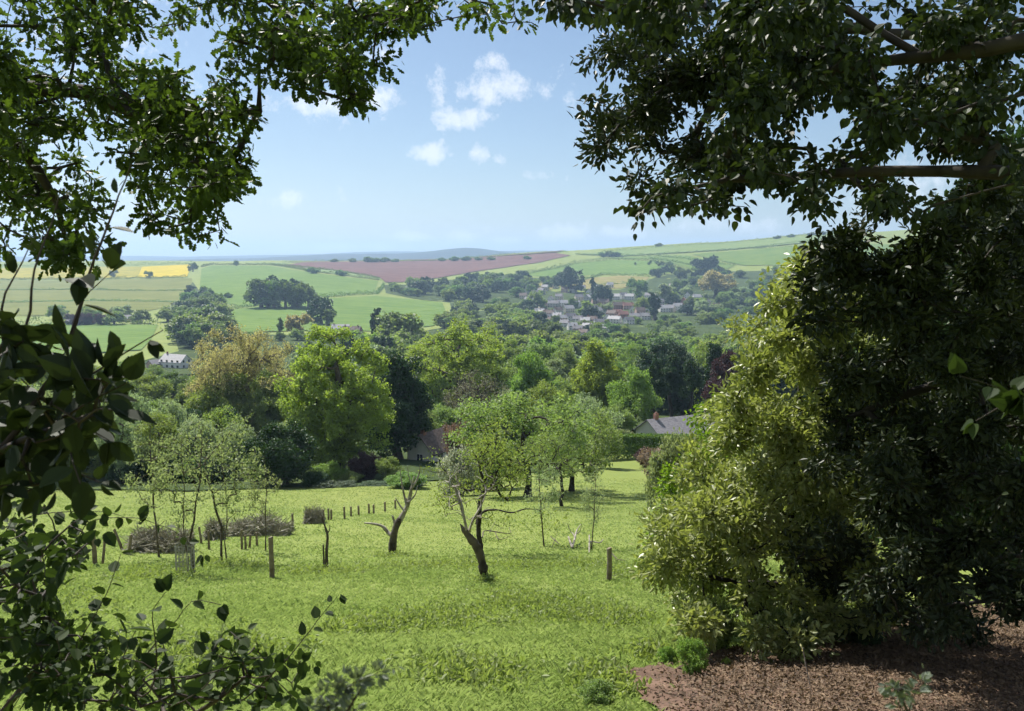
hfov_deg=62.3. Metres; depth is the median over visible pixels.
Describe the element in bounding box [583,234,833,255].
hill pasture
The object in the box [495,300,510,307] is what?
valley tree
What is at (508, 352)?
woodland tree
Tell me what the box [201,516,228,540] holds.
brush pile
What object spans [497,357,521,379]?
woodland tree
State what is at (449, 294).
woodland tree
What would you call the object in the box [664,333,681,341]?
woodland tree
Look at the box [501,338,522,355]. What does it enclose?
woodland tree
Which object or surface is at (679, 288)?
valley tree
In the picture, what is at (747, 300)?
valley tree
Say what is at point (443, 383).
broadleaf tree
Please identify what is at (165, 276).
hedgerow
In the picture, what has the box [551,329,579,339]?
woodland tree
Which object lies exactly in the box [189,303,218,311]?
woodland tree
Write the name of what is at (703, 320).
valley tree
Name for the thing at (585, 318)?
village house
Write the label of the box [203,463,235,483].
undergrowth shrub
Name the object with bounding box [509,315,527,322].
valley tree
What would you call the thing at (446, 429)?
shrub
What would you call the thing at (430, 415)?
broadleaf tree
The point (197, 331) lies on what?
woodland tree
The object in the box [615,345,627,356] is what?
woodland tree
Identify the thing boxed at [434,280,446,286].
woodland tree
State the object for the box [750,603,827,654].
shrub
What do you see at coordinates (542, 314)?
broadleaf tree
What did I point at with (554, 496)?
birch sapling
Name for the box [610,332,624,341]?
woodland tree
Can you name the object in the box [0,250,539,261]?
distant hills
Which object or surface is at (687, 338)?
woodland tree
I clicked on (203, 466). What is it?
undergrowth shrub
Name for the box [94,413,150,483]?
ash tree
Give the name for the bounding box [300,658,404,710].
feathery plant
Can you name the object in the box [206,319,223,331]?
woodland tree
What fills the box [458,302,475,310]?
valley tree
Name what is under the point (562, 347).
woodland tree
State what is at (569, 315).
village house
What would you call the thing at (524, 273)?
woodland tree
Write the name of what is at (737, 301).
valley tree
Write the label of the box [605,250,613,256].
hedge bush
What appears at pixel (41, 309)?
pasture
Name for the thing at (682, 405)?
woodland tree
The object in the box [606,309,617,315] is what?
village house
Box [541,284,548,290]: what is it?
village house
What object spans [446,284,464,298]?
woodland tree
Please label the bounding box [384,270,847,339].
scrubland
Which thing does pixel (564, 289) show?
village house
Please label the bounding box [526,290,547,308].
broadleaf tree
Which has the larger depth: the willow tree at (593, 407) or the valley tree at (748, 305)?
the valley tree at (748, 305)
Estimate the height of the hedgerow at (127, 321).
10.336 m
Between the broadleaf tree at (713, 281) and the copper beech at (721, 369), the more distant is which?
the broadleaf tree at (713, 281)
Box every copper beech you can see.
[63,313,74,324]
[70,312,84,324]
[81,313,93,324]
[92,313,106,324]
[701,350,737,412]
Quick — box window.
[416,454,422,460]
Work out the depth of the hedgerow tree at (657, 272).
1595.26 m
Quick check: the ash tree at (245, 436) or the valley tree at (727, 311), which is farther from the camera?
the valley tree at (727, 311)
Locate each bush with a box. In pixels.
[0,498,347,710]
[224,292,232,297]
[239,417,319,485]
[305,267,320,272]
[334,269,347,275]
[346,450,381,479]
[435,443,487,495]
[577,677,614,705]
[597,252,604,256]
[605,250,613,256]
[612,252,621,256]
[656,645,677,664]
[676,636,709,674]
[721,657,731,665]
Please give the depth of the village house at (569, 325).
781.87 m
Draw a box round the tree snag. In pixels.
[321,515,329,566]
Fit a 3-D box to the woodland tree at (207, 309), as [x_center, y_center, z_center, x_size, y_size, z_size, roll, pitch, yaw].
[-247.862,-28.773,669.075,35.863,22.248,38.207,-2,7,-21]
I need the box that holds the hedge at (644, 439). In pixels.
[572,433,693,460]
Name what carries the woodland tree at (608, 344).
on the woodland floor
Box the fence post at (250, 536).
[248,534,251,547]
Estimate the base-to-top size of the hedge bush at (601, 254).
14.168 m
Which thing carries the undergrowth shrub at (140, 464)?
on the woodland floor
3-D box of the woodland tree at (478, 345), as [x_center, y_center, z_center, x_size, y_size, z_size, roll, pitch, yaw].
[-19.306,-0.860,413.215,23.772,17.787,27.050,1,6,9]
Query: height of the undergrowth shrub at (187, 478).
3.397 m
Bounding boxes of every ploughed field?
[282,253,568,281]
[312,250,562,261]
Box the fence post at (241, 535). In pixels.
[240,529,242,548]
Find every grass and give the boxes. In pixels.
[0,477,894,580]
[0,560,857,710]
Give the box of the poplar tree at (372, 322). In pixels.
[368,308,381,333]
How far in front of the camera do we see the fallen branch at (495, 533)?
41.17 m
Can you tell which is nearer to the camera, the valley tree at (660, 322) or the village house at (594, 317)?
the valley tree at (660, 322)
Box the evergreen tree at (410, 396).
[365,350,436,458]
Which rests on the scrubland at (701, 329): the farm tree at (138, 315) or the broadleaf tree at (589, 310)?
the broadleaf tree at (589, 310)
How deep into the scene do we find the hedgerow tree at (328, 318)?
734.70 m
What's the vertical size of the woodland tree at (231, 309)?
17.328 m
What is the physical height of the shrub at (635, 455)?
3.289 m
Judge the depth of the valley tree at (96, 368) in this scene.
224.25 m
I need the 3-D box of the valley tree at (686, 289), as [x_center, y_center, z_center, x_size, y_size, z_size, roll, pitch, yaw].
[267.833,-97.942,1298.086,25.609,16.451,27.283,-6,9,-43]
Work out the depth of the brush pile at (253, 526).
40.55 m
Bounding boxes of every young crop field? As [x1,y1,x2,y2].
[0,323,157,353]
[200,265,377,306]
[529,260,676,276]
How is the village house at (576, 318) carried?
on the scrubland at (701, 329)
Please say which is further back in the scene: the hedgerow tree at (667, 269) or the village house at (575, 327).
the hedgerow tree at (667, 269)
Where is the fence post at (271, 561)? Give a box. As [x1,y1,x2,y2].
[268,536,274,578]
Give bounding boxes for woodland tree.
[159,314,208,341]
[168,301,191,309]
[170,316,194,337]
[171,306,194,320]
[172,322,222,345]
[176,304,219,316]
[177,321,209,347]
[178,289,198,300]
[182,312,204,317]
[183,327,223,346]
[184,285,196,292]
[187,296,209,306]
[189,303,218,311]
[190,311,225,320]
[192,312,212,317]
[198,289,214,294]
[199,286,211,290]
[199,292,225,299]
[199,321,229,342]
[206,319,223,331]
[207,296,227,302]
[210,300,234,315]
[212,303,228,314]
[214,313,238,325]
[219,320,240,340]
[346,328,376,342]
[351,344,378,375]
[361,343,401,376]
[365,335,405,350]
[376,329,411,344]
[394,338,432,352]
[398,335,422,343]
[405,276,419,285]
[405,278,427,284]
[406,280,425,289]
[409,333,431,344]
[418,340,449,364]
[420,276,435,288]
[421,284,433,294]
[433,283,449,295]
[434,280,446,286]
[437,276,449,284]
[440,288,457,300]
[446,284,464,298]
[450,280,459,285]
[457,336,491,347]
[459,284,475,298]
[461,278,474,284]
[461,285,481,300]
[463,273,475,278]
[466,281,479,285]
[473,288,491,301]
[478,272,496,279]
[478,276,495,283]
[482,278,493,288]
[487,345,523,369]
[490,280,504,291]
[490,335,507,341]
[493,278,511,289]
[496,272,503,277]
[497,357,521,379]
[500,333,530,345]
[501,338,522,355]
[505,273,518,278]
[507,287,524,296]
[508,281,522,288]
[513,270,531,277]
[514,274,524,282]
[517,329,553,341]
[519,279,536,287]
[521,343,554,355]
[525,335,558,346]
[526,284,536,291]
[526,342,557,360]
[535,358,563,373]
[535,358,569,383]
[543,337,558,343]
[546,342,578,366]
[550,340,575,360]
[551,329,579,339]
[553,345,579,381]
[558,333,576,341]
[567,339,579,358]
[575,334,590,349]
[577,339,603,357]
[577,347,622,377]
[579,341,628,358]
[586,329,609,338]
[588,336,607,342]
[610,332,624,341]
[612,358,626,379]
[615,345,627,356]
[617,340,649,370]
[618,333,642,342]
[621,338,653,348]
[623,350,662,410]
[624,329,659,342]
[627,340,681,415]
[647,335,678,344]
[660,331,674,338]
[660,344,705,416]
[663,339,687,409]
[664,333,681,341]
[676,340,686,347]
[680,335,693,340]
[685,337,702,350]
[687,344,699,352]
[690,258,707,270]
[699,341,723,408]
[702,254,719,269]
[702,332,722,341]
[703,260,713,269]
[710,334,725,344]
[718,337,747,347]
[719,330,732,341]
[733,340,757,356]
[733,348,745,370]
[744,362,797,407]
[788,383,813,400]
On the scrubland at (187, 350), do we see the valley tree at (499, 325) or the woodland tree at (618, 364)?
the valley tree at (499, 325)
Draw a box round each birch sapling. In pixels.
[524,454,564,546]
[574,465,611,548]
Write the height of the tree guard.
0.910 m
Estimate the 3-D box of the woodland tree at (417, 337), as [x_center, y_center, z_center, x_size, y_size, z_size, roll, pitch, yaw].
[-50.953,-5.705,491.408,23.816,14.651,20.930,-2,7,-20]
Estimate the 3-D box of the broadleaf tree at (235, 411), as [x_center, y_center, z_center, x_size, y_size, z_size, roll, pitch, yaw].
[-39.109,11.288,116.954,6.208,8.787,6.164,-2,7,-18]
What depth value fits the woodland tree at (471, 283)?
1286.81 m
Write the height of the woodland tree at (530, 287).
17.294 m
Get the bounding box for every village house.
[519,292,527,298]
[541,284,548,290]
[544,309,553,313]
[547,299,559,306]
[552,311,561,315]
[553,306,563,313]
[555,293,562,299]
[557,314,567,319]
[559,299,567,306]
[559,318,569,326]
[561,286,568,292]
[562,305,574,311]
[565,312,575,320]
[566,321,577,329]
[569,287,576,292]
[572,314,582,321]
[572,324,583,331]
[574,293,583,300]
[579,327,588,335]
[580,317,590,322]
[583,294,590,300]
[586,315,597,321]
[591,297,598,303]
[593,318,603,322]
[597,306,607,313]
[599,298,609,304]
[606,282,613,287]
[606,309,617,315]
[607,314,621,323]
[612,294,620,299]
[612,301,622,308]
[617,310,628,318]
[619,292,626,298]
[622,301,633,309]
[623,316,634,323]
[625,293,634,299]
[629,312,640,316]
[634,307,645,312]
[641,312,650,319]
[644,292,651,298]
[658,304,670,311]
[666,304,675,311]
[673,302,682,309]
[691,294,701,297]
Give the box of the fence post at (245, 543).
[244,535,246,548]
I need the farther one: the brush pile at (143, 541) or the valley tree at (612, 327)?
the valley tree at (612, 327)
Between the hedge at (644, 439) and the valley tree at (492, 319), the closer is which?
the hedge at (644, 439)
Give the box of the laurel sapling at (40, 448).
[0,158,164,525]
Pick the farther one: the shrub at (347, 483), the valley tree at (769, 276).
the valley tree at (769, 276)
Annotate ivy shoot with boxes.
[948,352,1023,438]
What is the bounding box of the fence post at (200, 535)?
[198,526,202,543]
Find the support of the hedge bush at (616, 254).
on the hill pasture at (700, 247)
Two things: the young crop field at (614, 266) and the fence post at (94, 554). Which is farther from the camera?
the young crop field at (614, 266)
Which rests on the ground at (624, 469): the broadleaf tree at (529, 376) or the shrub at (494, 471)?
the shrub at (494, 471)
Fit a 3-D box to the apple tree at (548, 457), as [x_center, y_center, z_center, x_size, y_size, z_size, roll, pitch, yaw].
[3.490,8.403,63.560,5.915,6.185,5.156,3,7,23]
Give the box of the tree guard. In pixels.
[174,541,195,573]
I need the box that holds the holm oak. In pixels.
[567,3,1023,652]
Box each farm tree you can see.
[45,305,65,316]
[80,308,94,323]
[91,310,102,319]
[101,311,126,324]
[108,306,122,312]
[112,307,126,316]
[121,305,133,313]
[128,309,151,322]
[154,308,175,321]
[167,305,185,312]
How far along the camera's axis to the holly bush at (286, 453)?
93.43 m
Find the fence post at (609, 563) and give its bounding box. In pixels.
[606,547,611,579]
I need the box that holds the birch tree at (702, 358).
[691,338,726,402]
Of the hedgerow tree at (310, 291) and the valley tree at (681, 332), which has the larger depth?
the hedgerow tree at (310, 291)
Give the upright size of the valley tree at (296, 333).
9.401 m
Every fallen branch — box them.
[482,526,510,539]
[568,524,581,548]
[588,535,603,552]
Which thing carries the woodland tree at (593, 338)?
on the woodland floor
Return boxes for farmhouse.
[158,351,192,367]
[331,323,349,328]
[342,324,362,333]
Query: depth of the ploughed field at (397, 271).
1982.83 m
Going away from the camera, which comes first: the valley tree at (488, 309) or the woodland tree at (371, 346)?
the woodland tree at (371, 346)
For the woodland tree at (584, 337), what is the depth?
489.42 m
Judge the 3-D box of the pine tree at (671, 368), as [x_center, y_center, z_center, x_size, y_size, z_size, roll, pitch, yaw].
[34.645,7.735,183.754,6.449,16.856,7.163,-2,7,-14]
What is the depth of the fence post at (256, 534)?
34.11 m
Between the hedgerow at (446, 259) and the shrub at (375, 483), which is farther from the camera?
the hedgerow at (446, 259)
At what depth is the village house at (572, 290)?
1375.20 m
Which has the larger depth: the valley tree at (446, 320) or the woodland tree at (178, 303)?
the woodland tree at (178, 303)
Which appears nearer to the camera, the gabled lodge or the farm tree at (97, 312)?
the gabled lodge
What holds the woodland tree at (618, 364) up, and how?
on the woodland floor
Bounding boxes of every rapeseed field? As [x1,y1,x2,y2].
[0,267,140,278]
[138,265,189,276]
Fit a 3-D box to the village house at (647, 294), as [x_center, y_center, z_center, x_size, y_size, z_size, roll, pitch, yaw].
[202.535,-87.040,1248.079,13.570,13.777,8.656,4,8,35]
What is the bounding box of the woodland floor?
[16,374,760,490]
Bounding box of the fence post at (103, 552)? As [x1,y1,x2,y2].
[101,541,105,563]
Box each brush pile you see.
[119,517,198,553]
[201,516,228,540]
[226,507,294,536]
[302,502,325,523]
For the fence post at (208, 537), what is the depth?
32.06 m
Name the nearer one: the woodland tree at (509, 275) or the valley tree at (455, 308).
the valley tree at (455, 308)
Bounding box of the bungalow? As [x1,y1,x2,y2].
[633,412,714,442]
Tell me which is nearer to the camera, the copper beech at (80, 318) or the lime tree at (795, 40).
the lime tree at (795, 40)
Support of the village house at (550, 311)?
on the scrubland at (701, 329)
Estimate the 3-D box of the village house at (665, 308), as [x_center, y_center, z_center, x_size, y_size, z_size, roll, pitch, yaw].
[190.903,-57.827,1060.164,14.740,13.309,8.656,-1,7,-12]
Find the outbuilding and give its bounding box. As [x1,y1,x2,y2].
[145,359,160,367]
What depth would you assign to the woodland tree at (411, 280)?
1339.47 m
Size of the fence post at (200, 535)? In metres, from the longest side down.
0.927 x 0.111 x 0.105 m
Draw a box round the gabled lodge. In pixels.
[404,425,453,461]
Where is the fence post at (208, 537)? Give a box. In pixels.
[207,530,209,548]
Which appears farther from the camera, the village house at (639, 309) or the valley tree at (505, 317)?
the village house at (639, 309)
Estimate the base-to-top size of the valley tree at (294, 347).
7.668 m
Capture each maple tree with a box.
[568,339,626,410]
[605,364,664,432]
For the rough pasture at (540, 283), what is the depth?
1462.88 m
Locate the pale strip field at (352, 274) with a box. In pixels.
[254,263,379,279]
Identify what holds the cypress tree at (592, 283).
on the scrubland at (701, 329)
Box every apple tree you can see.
[418,411,574,548]
[441,390,598,496]
[514,407,627,491]
[522,427,595,505]
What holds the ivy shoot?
on the ground at (624, 469)
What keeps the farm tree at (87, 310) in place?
on the young crop field at (130, 335)
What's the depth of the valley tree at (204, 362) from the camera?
314.68 m
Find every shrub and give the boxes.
[81,457,96,480]
[82,455,114,481]
[103,461,137,483]
[127,454,155,478]
[132,461,153,480]
[149,462,173,481]
[165,455,203,482]
[173,457,206,482]
[188,458,226,483]
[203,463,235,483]
[220,458,238,477]
[226,456,245,478]
[232,453,272,478]
[299,469,329,487]
[311,460,349,481]
[312,480,336,488]
[334,480,358,487]
[338,471,364,482]
[358,480,384,486]
[375,456,404,479]
[381,480,394,485]
[383,471,427,488]
[442,421,473,462]
[474,441,512,488]
[609,428,633,448]
[628,241,944,665]
[632,447,650,466]
[635,389,806,579]
[636,446,663,479]
[643,426,700,508]
[689,593,738,651]
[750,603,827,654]
[832,605,893,646]
[916,591,977,638]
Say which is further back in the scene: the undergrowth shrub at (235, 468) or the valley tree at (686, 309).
the valley tree at (686, 309)
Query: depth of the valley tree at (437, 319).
746.13 m
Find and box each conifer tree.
[276,317,283,332]
[338,337,347,356]
[345,333,355,360]
[373,336,379,342]
[377,336,386,345]
[384,336,395,353]
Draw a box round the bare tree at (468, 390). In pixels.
[441,369,509,432]
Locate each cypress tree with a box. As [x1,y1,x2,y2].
[589,277,596,294]
[647,292,661,319]
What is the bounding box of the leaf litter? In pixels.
[626,602,1023,710]
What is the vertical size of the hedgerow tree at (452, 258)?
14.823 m
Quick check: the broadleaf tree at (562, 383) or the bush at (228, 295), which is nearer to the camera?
the broadleaf tree at (562, 383)
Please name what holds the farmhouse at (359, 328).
on the scrubland at (187, 350)
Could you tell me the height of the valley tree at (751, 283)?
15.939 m
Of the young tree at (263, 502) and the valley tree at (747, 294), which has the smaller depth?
the young tree at (263, 502)
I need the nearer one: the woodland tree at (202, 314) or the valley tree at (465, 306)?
the woodland tree at (202, 314)
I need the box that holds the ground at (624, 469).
[0,229,1005,710]
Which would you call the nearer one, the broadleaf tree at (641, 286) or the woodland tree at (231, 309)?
the woodland tree at (231, 309)
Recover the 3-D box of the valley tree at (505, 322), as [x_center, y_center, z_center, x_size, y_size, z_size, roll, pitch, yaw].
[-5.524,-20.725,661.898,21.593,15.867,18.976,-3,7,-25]
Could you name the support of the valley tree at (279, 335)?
on the scrubland at (187, 350)
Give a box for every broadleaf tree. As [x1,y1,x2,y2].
[134,399,167,452]
[178,408,202,441]
[211,406,251,459]
[284,312,314,333]
[373,311,427,336]
[412,410,438,436]
[421,373,453,413]
[428,402,460,428]
[471,371,506,412]
[487,412,520,445]
[490,388,512,404]
[497,348,558,409]
[521,378,572,434]
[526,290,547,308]
[531,310,547,323]
[548,374,578,402]
[549,315,560,321]
[551,272,569,287]
[558,265,586,291]
[566,393,598,412]
[568,298,578,307]
[577,300,593,316]
[580,305,604,318]
[591,284,613,300]
[600,303,613,310]
[603,403,637,431]
[625,277,649,296]
[632,296,649,312]
[655,283,672,302]
[697,269,737,296]
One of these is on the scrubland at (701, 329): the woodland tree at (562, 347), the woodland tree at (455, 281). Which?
the woodland tree at (455, 281)
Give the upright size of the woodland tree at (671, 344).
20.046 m
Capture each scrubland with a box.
[144,282,528,373]
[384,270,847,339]
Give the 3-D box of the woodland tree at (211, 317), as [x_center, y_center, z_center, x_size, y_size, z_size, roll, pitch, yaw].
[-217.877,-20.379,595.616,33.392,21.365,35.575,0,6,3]
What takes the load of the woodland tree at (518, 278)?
on the scrubland at (701, 329)
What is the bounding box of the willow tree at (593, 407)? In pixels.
[569,392,624,467]
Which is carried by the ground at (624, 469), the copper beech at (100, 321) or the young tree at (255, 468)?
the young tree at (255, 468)
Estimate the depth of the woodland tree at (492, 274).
1479.87 m
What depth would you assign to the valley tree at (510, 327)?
655.95 m
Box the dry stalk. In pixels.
[800,644,810,686]
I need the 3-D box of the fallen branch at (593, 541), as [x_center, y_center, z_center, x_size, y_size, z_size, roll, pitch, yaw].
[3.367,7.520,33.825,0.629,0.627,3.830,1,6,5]
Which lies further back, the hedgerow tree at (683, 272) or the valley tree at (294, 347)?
the hedgerow tree at (683, 272)
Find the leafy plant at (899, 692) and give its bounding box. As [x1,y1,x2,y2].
[877,664,932,710]
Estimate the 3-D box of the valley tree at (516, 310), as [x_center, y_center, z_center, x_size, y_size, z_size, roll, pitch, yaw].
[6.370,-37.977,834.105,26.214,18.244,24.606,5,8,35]
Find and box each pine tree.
[640,357,670,413]
[661,353,683,416]
[673,358,703,414]
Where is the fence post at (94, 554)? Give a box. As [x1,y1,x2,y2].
[92,536,96,563]
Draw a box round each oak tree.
[0,0,542,282]
[181,321,296,428]
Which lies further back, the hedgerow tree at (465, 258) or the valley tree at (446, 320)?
the hedgerow tree at (465, 258)
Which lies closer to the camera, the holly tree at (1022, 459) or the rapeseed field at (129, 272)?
the holly tree at (1022, 459)
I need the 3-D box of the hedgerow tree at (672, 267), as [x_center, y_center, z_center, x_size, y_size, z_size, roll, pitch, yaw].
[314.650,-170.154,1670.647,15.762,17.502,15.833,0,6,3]
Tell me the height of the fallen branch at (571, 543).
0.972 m
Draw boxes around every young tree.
[121,422,177,556]
[142,416,228,571]
[174,412,265,560]
[239,452,281,550]
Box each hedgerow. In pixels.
[0,288,186,290]
[0,298,179,302]
[1,275,185,279]
[2,260,192,266]
[16,316,160,324]
[201,262,377,278]
[227,282,385,308]
[274,263,378,277]
[282,249,567,262]
[520,257,610,274]
[576,239,813,255]
[584,272,650,278]
[604,233,826,250]
[611,257,716,268]
[623,254,736,264]
[650,257,717,267]
[752,244,808,248]
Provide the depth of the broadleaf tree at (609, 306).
1023.83 m
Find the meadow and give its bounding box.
[229,296,445,331]
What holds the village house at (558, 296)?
on the scrubland at (701, 329)
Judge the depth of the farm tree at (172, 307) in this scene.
791.68 m
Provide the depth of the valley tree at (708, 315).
905.41 m
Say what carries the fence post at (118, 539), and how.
on the ground at (624, 469)
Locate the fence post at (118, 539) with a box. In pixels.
[113,529,122,549]
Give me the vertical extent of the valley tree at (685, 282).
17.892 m
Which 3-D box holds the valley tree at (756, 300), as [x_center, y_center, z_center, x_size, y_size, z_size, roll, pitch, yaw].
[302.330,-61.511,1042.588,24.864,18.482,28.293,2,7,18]
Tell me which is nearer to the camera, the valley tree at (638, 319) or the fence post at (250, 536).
the fence post at (250, 536)
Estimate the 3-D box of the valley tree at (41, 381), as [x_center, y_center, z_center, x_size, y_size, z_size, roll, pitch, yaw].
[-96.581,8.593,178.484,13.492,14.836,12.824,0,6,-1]
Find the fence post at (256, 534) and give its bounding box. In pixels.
[255,532,257,546]
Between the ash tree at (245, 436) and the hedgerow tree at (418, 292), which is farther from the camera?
the hedgerow tree at (418, 292)
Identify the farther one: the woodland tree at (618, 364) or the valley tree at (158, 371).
the valley tree at (158, 371)
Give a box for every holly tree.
[784,366,830,504]
[809,294,883,562]
[867,178,1004,588]
[924,100,1023,584]
[978,342,1023,568]
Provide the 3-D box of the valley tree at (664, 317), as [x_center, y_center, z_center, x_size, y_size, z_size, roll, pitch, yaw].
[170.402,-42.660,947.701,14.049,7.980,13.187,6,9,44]
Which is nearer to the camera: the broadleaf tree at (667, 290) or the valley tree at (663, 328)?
the valley tree at (663, 328)
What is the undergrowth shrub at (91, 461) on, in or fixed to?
on the woodland floor
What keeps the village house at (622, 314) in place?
on the scrubland at (701, 329)
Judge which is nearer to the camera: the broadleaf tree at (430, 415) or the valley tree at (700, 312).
the broadleaf tree at (430, 415)
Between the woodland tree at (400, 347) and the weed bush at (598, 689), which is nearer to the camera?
the weed bush at (598, 689)
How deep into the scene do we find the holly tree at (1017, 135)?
18.21 m
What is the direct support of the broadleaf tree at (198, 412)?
on the woodland floor
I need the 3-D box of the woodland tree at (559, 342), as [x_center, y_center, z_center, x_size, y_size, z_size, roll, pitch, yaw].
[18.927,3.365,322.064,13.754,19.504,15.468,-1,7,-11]
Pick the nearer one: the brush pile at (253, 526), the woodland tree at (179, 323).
the brush pile at (253, 526)
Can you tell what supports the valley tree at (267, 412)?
on the woodland floor
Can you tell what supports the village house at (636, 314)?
on the scrubland at (701, 329)
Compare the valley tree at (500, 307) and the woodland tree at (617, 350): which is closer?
the woodland tree at (617, 350)
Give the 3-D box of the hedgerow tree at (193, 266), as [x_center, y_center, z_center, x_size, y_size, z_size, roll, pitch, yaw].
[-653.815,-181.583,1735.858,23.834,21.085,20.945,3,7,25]
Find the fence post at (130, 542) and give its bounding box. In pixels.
[128,534,131,552]
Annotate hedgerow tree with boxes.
[108,270,118,276]
[143,270,152,277]
[187,262,198,271]
[243,278,271,307]
[247,275,278,306]
[257,279,284,307]
[267,280,294,307]
[280,278,304,305]
[283,281,313,307]
[298,285,320,307]
[306,297,336,323]
[322,309,335,325]
[363,256,374,261]
[380,257,390,261]
[389,284,399,290]
[404,287,417,295]
[412,289,422,296]
[449,256,459,260]
[460,256,471,260]
[538,276,550,281]
[543,280,553,286]
[651,268,666,276]
[660,265,670,274]
[669,265,675,272]
[673,269,684,277]
[679,269,691,277]
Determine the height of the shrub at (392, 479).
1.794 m
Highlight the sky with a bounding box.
[0,0,1023,256]
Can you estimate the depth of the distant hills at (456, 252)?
5197.61 m
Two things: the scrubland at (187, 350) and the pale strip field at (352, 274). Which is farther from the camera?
the pale strip field at (352, 274)
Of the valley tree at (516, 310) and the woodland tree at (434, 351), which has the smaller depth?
the woodland tree at (434, 351)
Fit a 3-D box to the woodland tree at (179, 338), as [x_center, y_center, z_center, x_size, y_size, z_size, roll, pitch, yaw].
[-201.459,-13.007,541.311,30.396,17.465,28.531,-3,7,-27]
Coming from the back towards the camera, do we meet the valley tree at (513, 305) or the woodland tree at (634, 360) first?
the valley tree at (513, 305)
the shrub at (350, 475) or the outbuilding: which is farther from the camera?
the outbuilding
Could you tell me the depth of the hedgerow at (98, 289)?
1292.75 m
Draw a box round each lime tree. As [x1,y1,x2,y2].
[272,323,397,472]
[525,0,1023,240]
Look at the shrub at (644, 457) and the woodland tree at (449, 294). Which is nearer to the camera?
the shrub at (644, 457)
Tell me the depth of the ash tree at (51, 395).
93.17 m
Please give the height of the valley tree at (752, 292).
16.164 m
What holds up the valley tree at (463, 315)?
on the scrubland at (187, 350)
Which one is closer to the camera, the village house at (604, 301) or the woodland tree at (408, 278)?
the village house at (604, 301)
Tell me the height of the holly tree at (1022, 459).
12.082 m
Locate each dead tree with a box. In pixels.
[364,466,419,554]
[438,463,496,576]
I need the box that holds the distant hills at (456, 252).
[85,248,513,260]
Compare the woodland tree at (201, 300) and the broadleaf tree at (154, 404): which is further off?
the woodland tree at (201, 300)
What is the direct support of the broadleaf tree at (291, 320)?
on the scrubland at (187, 350)
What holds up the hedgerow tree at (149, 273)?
on the ground at (624, 469)
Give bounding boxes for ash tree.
[20,383,52,433]
[37,386,70,466]
[72,387,106,456]
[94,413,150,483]
[114,391,159,461]
[133,410,187,476]
[151,394,201,470]
[170,417,223,459]
[199,402,243,464]
[216,422,257,469]
[404,317,512,424]
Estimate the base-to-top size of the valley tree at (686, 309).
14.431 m
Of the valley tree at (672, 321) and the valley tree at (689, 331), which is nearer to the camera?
the valley tree at (689, 331)
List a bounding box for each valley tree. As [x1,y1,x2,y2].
[20,372,48,388]
[93,365,103,377]
[107,378,152,403]
[128,371,174,402]
[145,363,166,375]
[154,369,188,399]
[160,398,181,414]
[174,374,208,411]
[184,370,258,429]
[193,350,210,361]
[197,353,222,372]
[239,370,290,442]
[256,330,269,338]
[257,361,280,371]
[274,332,285,340]
[283,342,297,353]
[284,354,298,375]
[288,328,305,339]
[302,339,312,347]
[432,311,455,327]
[442,316,456,326]
[450,305,469,311]
[450,308,472,320]
[454,298,471,306]
[457,312,475,319]
[457,317,470,328]
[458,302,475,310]
[458,305,468,310]
[461,301,479,310]
[461,319,477,334]
[470,310,480,319]
[473,325,497,337]
[474,320,482,329]
[481,303,495,315]
[482,321,505,335]
[483,312,503,323]
[488,312,516,319]
[489,316,504,323]
[490,298,498,303]
[493,304,510,310]
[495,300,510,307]
[496,319,514,337]
[497,309,517,315]
[500,297,510,303]
[507,320,520,334]
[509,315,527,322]
[510,307,522,314]
[511,301,521,307]
[512,311,532,319]
[513,306,529,309]
[516,299,533,306]
[516,319,532,335]
[521,308,543,320]
[525,318,564,339]
[528,304,536,309]
[589,323,602,329]
[590,329,600,332]
[603,322,621,332]
[606,332,618,339]
[620,325,630,333]
[635,317,642,323]
[646,323,659,329]
[655,319,663,326]
[659,314,669,319]
[660,325,675,331]
[662,321,669,328]
[665,294,681,304]
[668,313,677,318]
[668,318,682,324]
[670,323,681,329]
[671,280,682,287]
[673,279,688,285]
[675,329,685,337]
[676,285,684,293]
[677,304,694,314]
[678,321,692,328]
[679,286,694,295]
[682,328,696,337]
[683,296,700,306]
[687,276,700,281]
[689,278,697,284]
[690,272,700,276]
[691,303,706,313]
[693,298,708,303]
[694,316,707,323]
[695,299,710,306]
[696,310,709,319]
[700,311,714,323]
[702,293,708,298]
[704,307,715,312]
[709,304,723,308]
[709,310,727,323]
[713,307,734,320]
[715,294,730,303]
[717,267,725,271]
[717,291,734,302]
[721,300,737,310]
[722,321,733,329]
[723,287,740,292]
[728,293,739,300]
[730,299,739,306]
[734,270,746,277]
[736,287,750,294]
[738,297,748,305]
[739,291,752,297]
[740,306,755,315]
[744,296,763,304]
[744,302,761,308]
[745,280,755,288]
[746,290,754,298]
[749,298,762,311]
[755,279,767,285]
[762,274,772,281]
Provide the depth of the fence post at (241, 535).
32.57 m
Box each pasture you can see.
[0,278,191,315]
[523,281,559,290]
[572,276,648,288]
[582,255,733,268]
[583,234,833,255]
[693,244,892,264]

